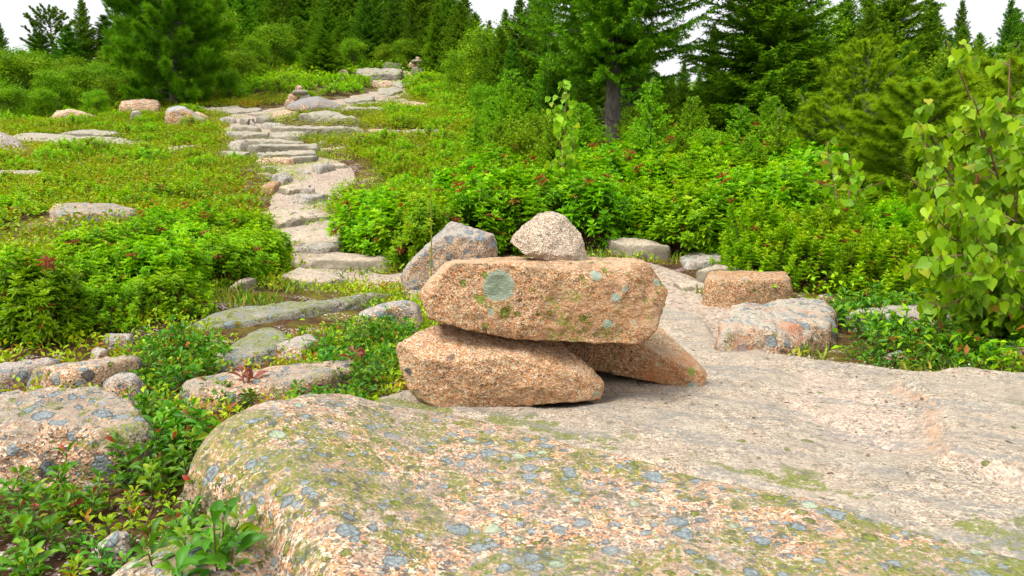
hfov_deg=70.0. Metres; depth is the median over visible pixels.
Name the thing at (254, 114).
step stone
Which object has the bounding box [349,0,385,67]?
spruce tree
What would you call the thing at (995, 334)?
heath sprig
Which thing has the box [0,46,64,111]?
leafy bush
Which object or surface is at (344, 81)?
heath shrub
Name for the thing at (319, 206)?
stone steps
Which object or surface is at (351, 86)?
heath shrub
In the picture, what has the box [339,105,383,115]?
flat rock
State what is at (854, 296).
leafy plant
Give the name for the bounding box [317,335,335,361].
leafy plant
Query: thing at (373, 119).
heath carpet
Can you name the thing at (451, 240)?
boulder
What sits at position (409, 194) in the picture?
laurel shrub
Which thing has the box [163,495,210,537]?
leafy plant
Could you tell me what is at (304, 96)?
leg stone
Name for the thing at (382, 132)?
heath shrub
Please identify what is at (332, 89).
heath shrub
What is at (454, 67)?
leafy bush
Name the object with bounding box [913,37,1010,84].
leafy bush
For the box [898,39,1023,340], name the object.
birch sapling
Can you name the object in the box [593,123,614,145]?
young spruce
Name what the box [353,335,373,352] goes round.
leafy plant
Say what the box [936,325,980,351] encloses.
leafy plant
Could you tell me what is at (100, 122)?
heath shrub
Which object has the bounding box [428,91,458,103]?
heath shrub
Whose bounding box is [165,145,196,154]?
flat rock
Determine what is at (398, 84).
flat rock
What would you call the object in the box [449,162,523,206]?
laurel shrub
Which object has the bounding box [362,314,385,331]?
leafy plant
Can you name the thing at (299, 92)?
lintel stone
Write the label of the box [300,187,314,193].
flat rock
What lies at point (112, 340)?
flat rock
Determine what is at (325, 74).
heath carpet
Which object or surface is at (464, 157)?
heath shrub
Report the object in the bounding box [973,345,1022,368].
heath sprig
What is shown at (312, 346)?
leafy plant
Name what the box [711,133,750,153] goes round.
laurel shrub
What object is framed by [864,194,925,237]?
heath shrub
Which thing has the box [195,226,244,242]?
laurel shrub
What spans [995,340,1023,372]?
heath sprig
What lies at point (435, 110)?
heath shrub
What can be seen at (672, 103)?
young spruce
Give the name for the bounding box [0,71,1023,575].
ground
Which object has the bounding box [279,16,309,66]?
spruce tree
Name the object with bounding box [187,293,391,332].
flat rock
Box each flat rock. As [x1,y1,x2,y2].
[0,170,39,178]
[13,133,147,147]
[47,202,136,231]
[61,129,123,137]
[90,347,107,358]
[103,333,133,349]
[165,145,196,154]
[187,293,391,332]
[204,105,240,112]
[218,117,235,123]
[218,151,250,158]
[230,277,256,294]
[232,124,260,131]
[239,117,254,124]
[256,116,275,123]
[256,173,271,179]
[260,181,280,193]
[261,122,288,128]
[270,125,366,138]
[271,172,292,185]
[272,110,297,120]
[277,334,317,359]
[278,184,310,194]
[282,267,348,289]
[292,193,327,204]
[295,169,310,174]
[298,110,361,126]
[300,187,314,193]
[311,253,391,271]
[312,163,334,173]
[334,163,347,168]
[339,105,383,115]
[343,96,374,103]
[355,68,403,81]
[367,129,388,135]
[372,80,393,87]
[378,87,402,95]
[381,62,410,71]
[388,129,436,136]
[392,81,408,88]
[397,101,424,106]
[407,290,420,299]
[604,237,670,259]
[673,281,703,290]
[680,251,720,269]
[844,305,963,336]
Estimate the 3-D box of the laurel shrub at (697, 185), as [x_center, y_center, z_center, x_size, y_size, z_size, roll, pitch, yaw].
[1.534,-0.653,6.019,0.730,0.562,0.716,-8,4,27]
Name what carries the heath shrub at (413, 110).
on the ground at (54, 561)
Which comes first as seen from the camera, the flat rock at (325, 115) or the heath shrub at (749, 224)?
the heath shrub at (749, 224)
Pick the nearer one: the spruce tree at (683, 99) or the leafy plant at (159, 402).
the leafy plant at (159, 402)
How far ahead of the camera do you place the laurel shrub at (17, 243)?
3.52 m
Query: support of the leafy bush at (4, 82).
on the ground at (54, 561)
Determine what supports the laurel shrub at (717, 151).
on the ground at (54, 561)
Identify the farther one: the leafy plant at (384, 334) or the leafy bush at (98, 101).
the leafy bush at (98, 101)
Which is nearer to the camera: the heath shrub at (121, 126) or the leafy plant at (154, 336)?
the leafy plant at (154, 336)
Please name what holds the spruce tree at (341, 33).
on the ground at (54, 561)
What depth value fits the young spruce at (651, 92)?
7.19 m
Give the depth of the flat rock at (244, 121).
13.67 m
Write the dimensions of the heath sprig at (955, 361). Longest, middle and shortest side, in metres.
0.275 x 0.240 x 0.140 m
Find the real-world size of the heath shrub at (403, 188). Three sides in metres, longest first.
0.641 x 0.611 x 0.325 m
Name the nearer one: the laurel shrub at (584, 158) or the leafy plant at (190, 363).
the leafy plant at (190, 363)
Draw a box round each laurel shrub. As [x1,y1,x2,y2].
[0,241,43,260]
[0,246,64,324]
[0,247,98,348]
[39,243,103,269]
[50,252,115,308]
[51,220,139,269]
[52,274,141,333]
[73,238,157,293]
[115,212,173,253]
[115,265,219,320]
[116,232,215,301]
[127,207,170,228]
[135,206,175,224]
[139,227,210,278]
[144,203,184,220]
[156,217,239,279]
[167,207,219,225]
[174,198,224,225]
[187,207,236,231]
[190,236,259,287]
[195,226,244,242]
[217,231,280,281]
[224,207,276,233]
[225,224,291,274]
[230,208,267,224]
[230,220,294,262]
[254,232,291,261]
[324,183,405,252]
[341,195,437,266]
[347,187,416,231]
[370,186,464,266]
[382,187,431,252]
[403,188,447,201]
[411,185,450,201]
[419,183,478,228]
[429,154,494,192]
[433,175,523,255]
[448,162,493,191]
[448,186,494,228]
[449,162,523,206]
[464,140,514,161]
[475,148,519,166]
[476,186,532,228]
[477,139,525,163]
[479,155,526,173]
[479,180,547,255]
[502,156,561,193]
[514,168,586,236]
[516,157,541,171]
[517,152,541,168]
[535,159,601,185]
[542,174,645,238]
[554,166,633,249]
[576,138,624,159]
[577,146,612,169]
[581,138,608,151]
[583,165,628,182]
[589,145,640,181]
[594,141,627,151]
[596,175,639,215]
[605,137,624,145]
[610,139,669,164]
[617,122,664,146]
[618,134,668,150]
[620,185,695,244]
[621,176,669,229]
[623,149,696,193]
[634,132,675,149]
[640,148,701,185]
[646,179,748,254]
[653,161,714,190]
[659,119,697,141]
[662,178,725,223]
[666,141,713,164]
[670,128,716,141]
[675,139,737,165]
[677,132,734,153]
[685,152,715,168]
[691,166,770,248]
[694,162,738,182]
[699,160,768,189]
[701,149,764,173]
[709,142,766,166]
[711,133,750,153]
[715,171,775,239]
[741,136,771,149]
[741,160,837,223]
[742,117,792,144]
[743,140,812,176]
[757,153,812,176]
[761,130,800,147]
[769,151,812,173]
[774,138,847,192]
[804,136,854,192]
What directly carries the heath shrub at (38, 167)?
on the ground at (54, 561)
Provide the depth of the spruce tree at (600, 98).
13.48 m
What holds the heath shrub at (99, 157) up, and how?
on the ground at (54, 561)
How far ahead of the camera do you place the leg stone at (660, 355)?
2.33 m
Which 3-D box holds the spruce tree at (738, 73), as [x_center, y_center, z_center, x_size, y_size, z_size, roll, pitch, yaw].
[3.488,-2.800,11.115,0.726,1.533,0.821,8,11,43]
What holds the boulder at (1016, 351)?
on the ground at (54, 561)
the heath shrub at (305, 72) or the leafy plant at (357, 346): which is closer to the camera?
the leafy plant at (357, 346)
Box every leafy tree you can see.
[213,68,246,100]
[216,6,245,71]
[221,47,260,87]
[236,33,273,75]
[247,18,299,69]
[251,63,269,78]
[279,49,302,67]
[336,35,370,68]
[370,42,392,68]
[389,35,422,70]
[419,41,439,75]
[442,32,490,80]
[454,19,510,100]
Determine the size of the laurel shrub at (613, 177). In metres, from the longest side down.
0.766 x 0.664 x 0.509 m
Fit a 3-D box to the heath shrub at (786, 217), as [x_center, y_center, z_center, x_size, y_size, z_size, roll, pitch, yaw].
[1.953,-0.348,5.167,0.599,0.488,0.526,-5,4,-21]
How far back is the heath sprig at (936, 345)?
2.83 m
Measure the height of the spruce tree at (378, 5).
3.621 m
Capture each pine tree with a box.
[19,3,74,59]
[102,2,140,26]
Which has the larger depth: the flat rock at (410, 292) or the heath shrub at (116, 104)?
the heath shrub at (116, 104)
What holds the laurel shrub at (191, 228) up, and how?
on the ground at (54, 561)
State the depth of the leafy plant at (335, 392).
2.26 m
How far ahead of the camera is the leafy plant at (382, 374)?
2.49 m
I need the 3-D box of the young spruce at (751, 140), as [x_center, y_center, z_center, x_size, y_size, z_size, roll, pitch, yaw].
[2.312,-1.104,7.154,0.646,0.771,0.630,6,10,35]
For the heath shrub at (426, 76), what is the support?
on the ground at (54, 561)
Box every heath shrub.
[0,109,25,119]
[0,113,19,127]
[0,148,14,161]
[0,155,33,169]
[0,168,24,187]
[0,180,40,193]
[0,194,48,220]
[0,207,21,229]
[3,122,30,135]
[5,182,78,207]
[25,105,52,116]
[25,118,60,131]
[25,128,49,132]
[26,159,67,172]
[29,144,77,164]
[33,170,59,185]
[38,168,97,191]
[42,135,95,157]
[52,105,86,113]
[52,134,114,153]
[54,111,91,130]
[64,114,95,121]
[64,162,100,177]
[68,178,119,200]
[86,120,115,129]
[88,186,156,208]
[91,117,114,122]
[92,154,125,166]
[97,108,128,119]
[98,145,128,155]
[100,166,139,184]
[103,160,138,173]
[105,101,120,110]
[108,149,149,160]
[109,143,129,149]
[111,121,146,137]
[116,174,194,202]
[124,145,173,161]
[125,132,166,143]
[125,157,162,174]
[127,141,166,154]
[130,114,162,122]
[131,109,155,115]
[140,121,173,133]
[148,191,192,210]
[153,112,164,119]
[157,164,182,176]
[165,133,192,146]
[167,175,215,199]
[174,166,210,182]
[176,114,213,131]
[178,102,205,113]
[178,151,221,170]
[180,130,200,135]
[181,146,210,160]
[188,200,247,213]
[191,122,222,132]
[192,137,219,147]
[193,170,245,191]
[196,133,220,141]
[203,86,226,96]
[213,164,240,177]
[215,192,263,211]
[218,207,259,219]
[219,151,250,163]
[228,85,255,96]
[239,74,264,85]
[241,75,272,92]
[257,74,278,87]
[261,77,294,93]
[272,70,309,86]
[277,63,300,73]
[281,70,308,84]
[290,67,320,75]
[296,80,317,89]
[299,87,319,96]
[301,73,328,85]
[320,82,348,94]
[323,72,352,83]
[325,182,368,209]
[325,191,354,214]
[335,78,362,86]
[339,81,364,92]
[344,66,356,76]
[348,73,371,87]
[348,132,391,149]
[352,143,376,156]
[361,146,392,159]
[368,128,400,141]
[368,182,415,196]
[371,175,402,191]
[374,149,419,166]
[378,101,406,112]
[379,156,418,178]
[381,108,396,115]
[386,171,420,186]
[387,109,421,129]
[388,136,414,147]
[390,140,417,153]
[395,182,419,193]
[399,104,427,115]
[399,177,441,191]
[400,71,439,84]
[401,104,426,112]
[403,75,432,88]
[403,112,431,126]
[406,81,434,93]
[410,81,446,99]
[410,163,443,179]
[411,145,439,156]
[412,121,446,140]
[413,153,444,166]
[414,118,445,128]
[419,100,444,110]
[423,147,462,163]
[424,108,443,114]
[426,76,443,82]
[426,91,460,106]
[427,89,451,100]
[427,138,457,148]
[427,179,437,192]
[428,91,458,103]
[428,156,464,168]
[429,102,451,110]
[430,115,461,128]
[431,126,463,141]
[431,137,460,152]
[438,93,468,107]
[443,98,474,111]
[449,150,474,162]
[450,106,478,116]
[450,129,470,138]
[452,122,471,131]
[452,142,471,154]
[453,113,476,126]
[455,138,473,147]
[458,132,479,141]
[459,115,491,137]
[708,188,790,269]
[712,178,792,252]
[724,221,804,283]
[760,211,853,294]
[763,205,818,258]
[780,198,856,282]
[781,196,813,223]
[794,191,863,212]
[809,192,883,251]
[815,204,894,276]
[819,230,897,295]
[826,175,886,208]
[845,216,941,303]
[852,222,923,289]
[859,176,908,206]
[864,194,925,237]
[866,184,908,207]
[880,205,915,235]
[882,250,942,304]
[885,171,931,196]
[899,227,939,294]
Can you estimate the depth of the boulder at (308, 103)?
14.74 m
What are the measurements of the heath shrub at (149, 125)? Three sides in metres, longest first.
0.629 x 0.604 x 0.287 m
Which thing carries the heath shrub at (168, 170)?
on the ground at (54, 561)
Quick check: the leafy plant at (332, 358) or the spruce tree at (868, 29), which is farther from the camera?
the spruce tree at (868, 29)
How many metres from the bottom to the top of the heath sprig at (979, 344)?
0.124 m
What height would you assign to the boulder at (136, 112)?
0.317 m
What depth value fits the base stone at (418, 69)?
22.70 m
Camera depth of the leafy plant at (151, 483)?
1.66 m
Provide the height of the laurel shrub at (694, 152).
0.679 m
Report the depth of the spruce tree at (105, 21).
19.54 m
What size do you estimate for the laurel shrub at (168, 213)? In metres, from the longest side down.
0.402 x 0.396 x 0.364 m
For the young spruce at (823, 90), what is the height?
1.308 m
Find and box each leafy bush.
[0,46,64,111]
[0,47,55,90]
[0,77,16,111]
[0,83,34,118]
[23,87,62,117]
[28,66,82,109]
[46,53,89,89]
[58,62,108,106]
[78,87,112,116]
[86,59,121,94]
[87,73,137,106]
[89,43,125,76]
[119,66,158,97]
[438,47,470,92]
[467,80,498,118]
[491,106,566,161]
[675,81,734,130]
[688,123,739,158]
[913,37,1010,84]
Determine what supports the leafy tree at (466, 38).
on the ground at (54, 561)
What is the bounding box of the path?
[226,80,730,337]
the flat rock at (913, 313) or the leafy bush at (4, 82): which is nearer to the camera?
the flat rock at (913, 313)
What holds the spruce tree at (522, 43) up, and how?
on the ground at (54, 561)
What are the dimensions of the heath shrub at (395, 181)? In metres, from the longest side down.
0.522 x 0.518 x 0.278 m
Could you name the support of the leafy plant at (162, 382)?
on the ground at (54, 561)
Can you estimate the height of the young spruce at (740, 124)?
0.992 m
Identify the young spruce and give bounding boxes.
[447,57,474,101]
[459,117,486,162]
[469,96,505,145]
[472,68,539,152]
[480,122,515,152]
[488,70,531,116]
[522,63,566,126]
[526,111,582,187]
[563,103,607,151]
[564,84,599,145]
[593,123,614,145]
[611,105,646,141]
[623,77,678,164]
[641,78,683,130]
[652,90,684,137]
[669,95,715,144]
[670,135,695,158]
[723,103,757,143]
[731,135,767,166]
[748,95,794,134]
[758,108,800,166]
[788,99,824,139]
[792,64,815,98]
[801,123,829,149]
[809,76,851,139]
[889,76,938,175]
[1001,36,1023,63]
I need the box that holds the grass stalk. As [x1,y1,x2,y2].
[428,174,431,327]
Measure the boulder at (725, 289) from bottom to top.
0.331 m
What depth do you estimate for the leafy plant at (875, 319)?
3.11 m
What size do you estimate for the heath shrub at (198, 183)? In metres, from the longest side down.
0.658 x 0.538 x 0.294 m
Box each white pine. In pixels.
[100,0,238,105]
[812,76,1023,202]
[930,53,1023,150]
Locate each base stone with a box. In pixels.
[284,99,293,106]
[411,66,426,75]
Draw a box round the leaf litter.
[403,350,1018,519]
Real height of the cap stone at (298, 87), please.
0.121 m
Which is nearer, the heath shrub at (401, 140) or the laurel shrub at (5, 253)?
the laurel shrub at (5, 253)
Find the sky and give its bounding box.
[0,0,1023,86]
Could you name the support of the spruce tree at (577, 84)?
on the ground at (54, 561)
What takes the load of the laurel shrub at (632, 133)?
on the ground at (54, 561)
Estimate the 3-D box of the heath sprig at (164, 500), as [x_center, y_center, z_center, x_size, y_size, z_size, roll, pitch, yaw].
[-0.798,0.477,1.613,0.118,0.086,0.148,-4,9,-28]
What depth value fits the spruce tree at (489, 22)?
25.94 m
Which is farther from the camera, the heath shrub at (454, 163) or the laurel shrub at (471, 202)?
the heath shrub at (454, 163)
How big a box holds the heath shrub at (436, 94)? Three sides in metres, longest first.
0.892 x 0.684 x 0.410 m
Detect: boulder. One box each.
[0,132,26,154]
[0,357,60,389]
[0,386,160,490]
[26,355,143,390]
[51,109,93,118]
[82,481,102,493]
[87,531,131,565]
[103,372,145,404]
[112,394,1023,575]
[118,99,160,112]
[129,110,141,120]
[164,106,205,125]
[179,360,364,411]
[216,327,287,371]
[286,96,341,111]
[338,69,349,77]
[356,300,422,331]
[400,221,497,293]
[696,264,738,282]
[702,270,792,307]
[714,297,837,356]
[881,350,909,365]
[1000,346,1023,364]
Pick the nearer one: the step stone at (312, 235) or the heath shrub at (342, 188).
the step stone at (312, 235)
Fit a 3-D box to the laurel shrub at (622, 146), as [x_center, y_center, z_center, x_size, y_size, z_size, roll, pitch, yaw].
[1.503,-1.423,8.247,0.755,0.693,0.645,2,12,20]
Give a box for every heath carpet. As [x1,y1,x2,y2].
[0,80,491,269]
[0,266,441,440]
[7,57,695,101]
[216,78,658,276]
[397,66,1023,368]
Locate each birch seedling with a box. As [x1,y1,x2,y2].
[544,79,580,186]
[803,136,890,240]
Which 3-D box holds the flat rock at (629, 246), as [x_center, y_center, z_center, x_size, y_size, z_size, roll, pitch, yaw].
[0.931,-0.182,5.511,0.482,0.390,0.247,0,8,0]
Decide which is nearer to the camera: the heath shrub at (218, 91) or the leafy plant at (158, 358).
the leafy plant at (158, 358)
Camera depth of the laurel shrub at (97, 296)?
3.02 m
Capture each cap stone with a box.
[295,85,302,89]
[510,211,586,260]
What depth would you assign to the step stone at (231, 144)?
11.31 m
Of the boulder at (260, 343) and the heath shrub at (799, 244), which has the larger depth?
the heath shrub at (799, 244)
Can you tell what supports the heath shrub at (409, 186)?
on the ground at (54, 561)
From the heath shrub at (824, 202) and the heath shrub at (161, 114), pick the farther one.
the heath shrub at (161, 114)
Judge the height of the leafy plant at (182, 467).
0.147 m
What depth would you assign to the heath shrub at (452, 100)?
14.99 m
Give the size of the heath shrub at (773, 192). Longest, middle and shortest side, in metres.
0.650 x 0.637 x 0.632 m
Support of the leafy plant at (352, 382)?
on the ground at (54, 561)
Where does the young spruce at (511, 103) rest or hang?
on the ground at (54, 561)
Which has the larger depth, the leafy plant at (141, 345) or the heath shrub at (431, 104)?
the heath shrub at (431, 104)
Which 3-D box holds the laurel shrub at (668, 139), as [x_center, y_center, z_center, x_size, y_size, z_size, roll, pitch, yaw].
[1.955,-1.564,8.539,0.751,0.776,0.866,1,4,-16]
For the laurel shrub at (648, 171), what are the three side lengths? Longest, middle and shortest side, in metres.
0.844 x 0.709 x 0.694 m
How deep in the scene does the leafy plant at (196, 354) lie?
2.65 m
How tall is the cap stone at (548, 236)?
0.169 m
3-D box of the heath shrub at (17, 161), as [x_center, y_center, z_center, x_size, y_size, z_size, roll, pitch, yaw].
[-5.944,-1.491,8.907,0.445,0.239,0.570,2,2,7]
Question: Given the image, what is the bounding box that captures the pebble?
[816,294,832,301]
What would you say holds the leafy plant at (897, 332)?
on the ground at (54, 561)
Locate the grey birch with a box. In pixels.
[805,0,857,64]
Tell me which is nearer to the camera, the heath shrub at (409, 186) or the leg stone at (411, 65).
the heath shrub at (409, 186)
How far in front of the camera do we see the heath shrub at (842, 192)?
5.46 m
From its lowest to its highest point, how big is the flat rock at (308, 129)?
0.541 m
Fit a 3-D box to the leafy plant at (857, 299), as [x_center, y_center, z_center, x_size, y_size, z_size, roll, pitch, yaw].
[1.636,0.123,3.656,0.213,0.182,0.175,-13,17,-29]
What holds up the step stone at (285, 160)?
on the path
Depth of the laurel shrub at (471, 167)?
6.75 m
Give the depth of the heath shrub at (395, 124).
12.51 m
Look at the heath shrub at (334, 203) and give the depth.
7.37 m
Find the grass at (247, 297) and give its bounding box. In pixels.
[187,158,1022,371]
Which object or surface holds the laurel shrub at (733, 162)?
on the ground at (54, 561)
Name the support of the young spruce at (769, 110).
on the ground at (54, 561)
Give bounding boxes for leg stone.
[287,93,297,100]
[299,94,310,98]
[396,323,603,406]
[408,62,415,67]
[561,326,706,386]
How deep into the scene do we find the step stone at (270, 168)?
9.79 m
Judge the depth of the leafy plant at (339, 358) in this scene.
2.56 m
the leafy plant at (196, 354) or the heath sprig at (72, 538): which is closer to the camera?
the heath sprig at (72, 538)
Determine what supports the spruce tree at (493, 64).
on the ground at (54, 561)
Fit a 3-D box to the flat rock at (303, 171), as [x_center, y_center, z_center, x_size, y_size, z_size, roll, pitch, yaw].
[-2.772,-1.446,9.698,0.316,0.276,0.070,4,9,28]
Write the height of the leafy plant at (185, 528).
0.188 m
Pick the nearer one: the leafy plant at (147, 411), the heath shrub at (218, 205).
the leafy plant at (147, 411)
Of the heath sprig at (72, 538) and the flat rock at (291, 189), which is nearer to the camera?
the heath sprig at (72, 538)
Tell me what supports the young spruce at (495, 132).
on the ground at (54, 561)
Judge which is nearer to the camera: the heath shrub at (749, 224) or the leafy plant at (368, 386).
the leafy plant at (368, 386)
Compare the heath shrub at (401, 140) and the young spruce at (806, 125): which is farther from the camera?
the heath shrub at (401, 140)
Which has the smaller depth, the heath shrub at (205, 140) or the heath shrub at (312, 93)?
the heath shrub at (205, 140)
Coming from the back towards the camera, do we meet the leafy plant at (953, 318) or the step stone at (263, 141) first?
the step stone at (263, 141)
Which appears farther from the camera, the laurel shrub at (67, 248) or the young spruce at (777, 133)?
the young spruce at (777, 133)
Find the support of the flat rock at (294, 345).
on the ground at (54, 561)
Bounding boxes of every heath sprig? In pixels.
[11,554,91,575]
[40,475,142,526]
[45,522,110,563]
[62,532,172,575]
[73,489,179,540]
[121,478,180,516]
[838,339,886,363]
[858,344,914,370]
[872,347,937,370]
[910,340,990,370]
[911,340,963,353]
[916,344,996,370]
[925,334,1014,369]
[952,348,1009,370]
[967,339,997,357]
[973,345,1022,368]
[980,351,1023,371]
[985,332,1019,348]
[993,339,1014,349]
[995,340,1023,360]
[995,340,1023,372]
[997,330,1023,345]
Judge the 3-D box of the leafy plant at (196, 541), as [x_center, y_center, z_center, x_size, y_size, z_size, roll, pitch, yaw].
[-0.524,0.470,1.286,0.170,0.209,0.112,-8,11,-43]
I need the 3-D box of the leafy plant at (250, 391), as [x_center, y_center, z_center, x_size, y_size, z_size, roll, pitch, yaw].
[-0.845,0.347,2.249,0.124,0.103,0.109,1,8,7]
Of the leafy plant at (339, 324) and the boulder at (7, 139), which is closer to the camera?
the leafy plant at (339, 324)
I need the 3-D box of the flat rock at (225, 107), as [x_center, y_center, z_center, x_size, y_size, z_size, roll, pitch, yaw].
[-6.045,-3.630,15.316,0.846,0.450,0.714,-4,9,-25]
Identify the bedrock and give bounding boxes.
[375,307,1023,559]
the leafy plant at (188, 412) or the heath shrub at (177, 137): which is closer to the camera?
the leafy plant at (188, 412)
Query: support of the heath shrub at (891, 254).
on the ground at (54, 561)
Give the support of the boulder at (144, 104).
on the ground at (54, 561)
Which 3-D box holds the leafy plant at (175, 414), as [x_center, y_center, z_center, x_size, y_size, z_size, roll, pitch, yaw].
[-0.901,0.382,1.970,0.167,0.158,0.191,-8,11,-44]
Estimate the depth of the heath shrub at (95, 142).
10.30 m
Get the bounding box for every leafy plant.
[0,441,82,512]
[0,464,32,508]
[0,491,39,540]
[0,515,59,575]
[3,482,66,562]
[27,467,111,523]
[102,431,166,492]
[105,428,165,483]
[114,452,178,504]
[121,385,154,416]
[124,339,168,369]
[125,347,168,379]
[125,446,186,480]
[126,368,160,385]
[126,391,159,408]
[129,503,261,568]
[131,392,152,405]
[133,359,178,392]
[134,334,168,358]
[135,326,160,350]
[138,389,173,417]
[138,397,185,411]
[142,415,184,466]
[148,351,176,372]
[150,357,174,382]
[151,400,211,443]
[151,414,221,450]
[152,381,186,406]
[152,425,201,471]
[152,425,207,486]
[152,500,266,575]
[153,398,198,431]
[155,315,187,345]
[156,337,176,363]
[157,370,176,396]
[159,338,209,365]
[163,475,214,537]
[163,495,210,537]
[165,346,203,390]
[166,355,215,382]
[168,356,202,373]
[168,497,266,553]
[169,397,210,428]
[170,321,201,356]
[170,333,189,349]
[176,323,194,337]
[177,344,201,366]
[178,425,212,459]
[183,409,217,447]
[188,348,224,375]
[189,330,220,345]
[190,331,224,352]
[196,332,233,370]
[198,375,231,409]
[204,336,234,355]
[217,381,257,411]
[286,379,323,398]
[296,323,316,335]
[300,355,335,363]
[301,337,327,356]
[310,383,344,393]
[315,335,332,350]
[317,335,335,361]
[317,386,348,393]
[323,337,359,358]
[325,315,345,331]
[326,331,343,344]
[329,378,355,393]
[330,330,356,348]
[332,332,369,352]
[335,355,368,385]
[336,345,356,360]
[341,322,364,340]
[341,384,363,397]
[342,313,362,330]
[342,344,363,362]
[343,350,362,367]
[345,383,368,398]
[346,322,379,345]
[347,316,361,332]
[348,372,385,399]
[351,355,382,364]
[352,330,367,347]
[352,351,383,381]
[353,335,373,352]
[357,343,383,362]
[359,316,378,342]
[362,294,381,308]
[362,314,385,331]
[363,337,389,363]
[364,353,385,392]
[365,326,392,343]
[369,322,397,345]
[370,364,394,384]
[374,322,386,333]
[374,341,394,359]
[376,352,399,377]
[377,357,398,373]
[379,305,394,329]
[388,316,414,341]
[390,331,404,355]
[393,317,418,333]
[396,317,414,339]
[826,289,872,318]
[827,292,862,320]
[828,287,863,321]
[830,299,869,332]
[846,291,865,302]
[848,326,895,358]
[849,302,883,308]
[849,303,892,338]
[854,281,883,307]
[858,309,897,328]
[861,299,897,341]
[866,320,919,351]
[870,309,911,333]
[872,291,907,302]
[874,288,918,304]
[878,329,914,355]
[889,314,930,346]
[890,312,928,328]
[891,289,917,304]
[894,336,937,363]
[899,315,960,344]
[904,329,949,349]
[911,319,928,340]
[913,288,934,304]
[920,308,965,362]
[935,323,976,342]
[936,318,989,355]
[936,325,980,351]
[943,316,962,340]
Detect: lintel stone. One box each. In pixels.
[292,90,307,94]
[411,59,422,62]
[419,256,667,344]
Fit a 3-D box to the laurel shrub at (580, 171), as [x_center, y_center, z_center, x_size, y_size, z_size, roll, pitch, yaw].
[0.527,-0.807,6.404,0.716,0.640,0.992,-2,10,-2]
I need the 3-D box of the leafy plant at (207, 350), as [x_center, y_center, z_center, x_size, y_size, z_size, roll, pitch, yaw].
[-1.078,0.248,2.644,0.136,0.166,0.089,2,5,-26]
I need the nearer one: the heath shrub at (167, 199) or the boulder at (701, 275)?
the boulder at (701, 275)
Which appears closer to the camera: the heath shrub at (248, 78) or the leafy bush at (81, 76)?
the leafy bush at (81, 76)
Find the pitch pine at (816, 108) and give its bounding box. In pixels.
[762,34,951,182]
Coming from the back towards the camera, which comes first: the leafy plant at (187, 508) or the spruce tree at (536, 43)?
the spruce tree at (536, 43)
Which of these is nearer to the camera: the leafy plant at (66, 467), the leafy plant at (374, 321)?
the leafy plant at (66, 467)
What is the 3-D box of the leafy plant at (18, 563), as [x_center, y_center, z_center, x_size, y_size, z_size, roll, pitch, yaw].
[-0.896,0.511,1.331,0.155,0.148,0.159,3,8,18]
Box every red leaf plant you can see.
[227,363,267,381]
[337,345,368,364]
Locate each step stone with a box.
[220,108,261,113]
[225,131,269,139]
[228,141,248,151]
[244,138,303,144]
[245,113,262,115]
[246,143,319,155]
[255,157,293,165]
[257,150,317,157]
[261,166,276,170]
[262,209,323,216]
[268,131,305,140]
[270,214,307,228]
[281,227,339,246]
[290,155,318,163]
[293,211,331,222]
[295,241,355,253]
[319,146,349,153]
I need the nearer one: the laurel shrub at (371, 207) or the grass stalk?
the grass stalk
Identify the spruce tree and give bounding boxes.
[0,23,8,53]
[24,32,53,63]
[42,26,92,79]
[69,0,100,71]
[87,14,115,63]
[93,24,137,76]
[125,9,159,67]
[222,1,241,66]
[223,0,260,16]
[227,0,265,60]
[229,0,305,43]
[251,7,273,50]
[259,0,290,57]
[275,0,304,47]
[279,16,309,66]
[287,0,321,46]
[291,28,353,75]
[301,0,353,47]
[309,1,338,53]
[330,13,356,67]
[337,0,374,35]
[347,0,399,68]
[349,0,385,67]
[371,0,406,62]
[375,7,389,53]
[383,0,408,32]
[394,13,423,69]
[396,0,434,56]
[416,3,449,73]
[423,0,468,65]
[428,0,443,35]
[430,0,469,74]
[451,11,486,83]
[461,0,472,28]
[465,45,491,107]
[470,26,508,109]
[485,20,493,41]
[495,0,539,110]
[495,40,531,122]
[496,8,511,40]
[503,0,721,143]
[523,0,538,44]
[526,3,565,65]
[527,28,544,79]
[529,42,572,130]
[534,43,572,120]
[558,7,579,83]
[564,43,602,125]
[568,32,605,126]
[621,65,646,126]
[654,0,857,135]
[676,62,692,100]
[678,95,686,123]
[689,73,705,113]
[701,22,721,84]
[721,72,753,126]
[785,85,809,137]
[813,20,836,67]
[813,55,830,89]
[828,0,861,65]
[844,0,957,92]
[847,5,887,116]
[853,0,878,36]
[896,39,919,83]
[899,66,913,86]
[914,0,944,49]
[916,1,946,62]
[925,41,940,72]
[933,33,957,85]
[933,59,958,112]
[951,0,971,48]
[951,25,980,69]
[972,32,989,56]
[978,46,997,68]
[993,7,1023,56]
[994,0,1023,63]
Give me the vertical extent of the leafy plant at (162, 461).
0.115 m
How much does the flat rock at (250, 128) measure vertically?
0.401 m
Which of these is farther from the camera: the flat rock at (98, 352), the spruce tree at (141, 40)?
the spruce tree at (141, 40)
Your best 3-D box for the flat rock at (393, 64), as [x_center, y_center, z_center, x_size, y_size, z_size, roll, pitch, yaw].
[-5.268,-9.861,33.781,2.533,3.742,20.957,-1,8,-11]
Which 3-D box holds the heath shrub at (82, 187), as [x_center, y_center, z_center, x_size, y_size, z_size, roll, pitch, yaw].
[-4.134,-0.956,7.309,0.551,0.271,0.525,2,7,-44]
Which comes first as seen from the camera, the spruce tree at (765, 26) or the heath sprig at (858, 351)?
the heath sprig at (858, 351)
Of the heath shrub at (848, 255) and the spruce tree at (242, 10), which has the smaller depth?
the heath shrub at (848, 255)
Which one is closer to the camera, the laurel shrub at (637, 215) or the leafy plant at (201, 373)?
the leafy plant at (201, 373)

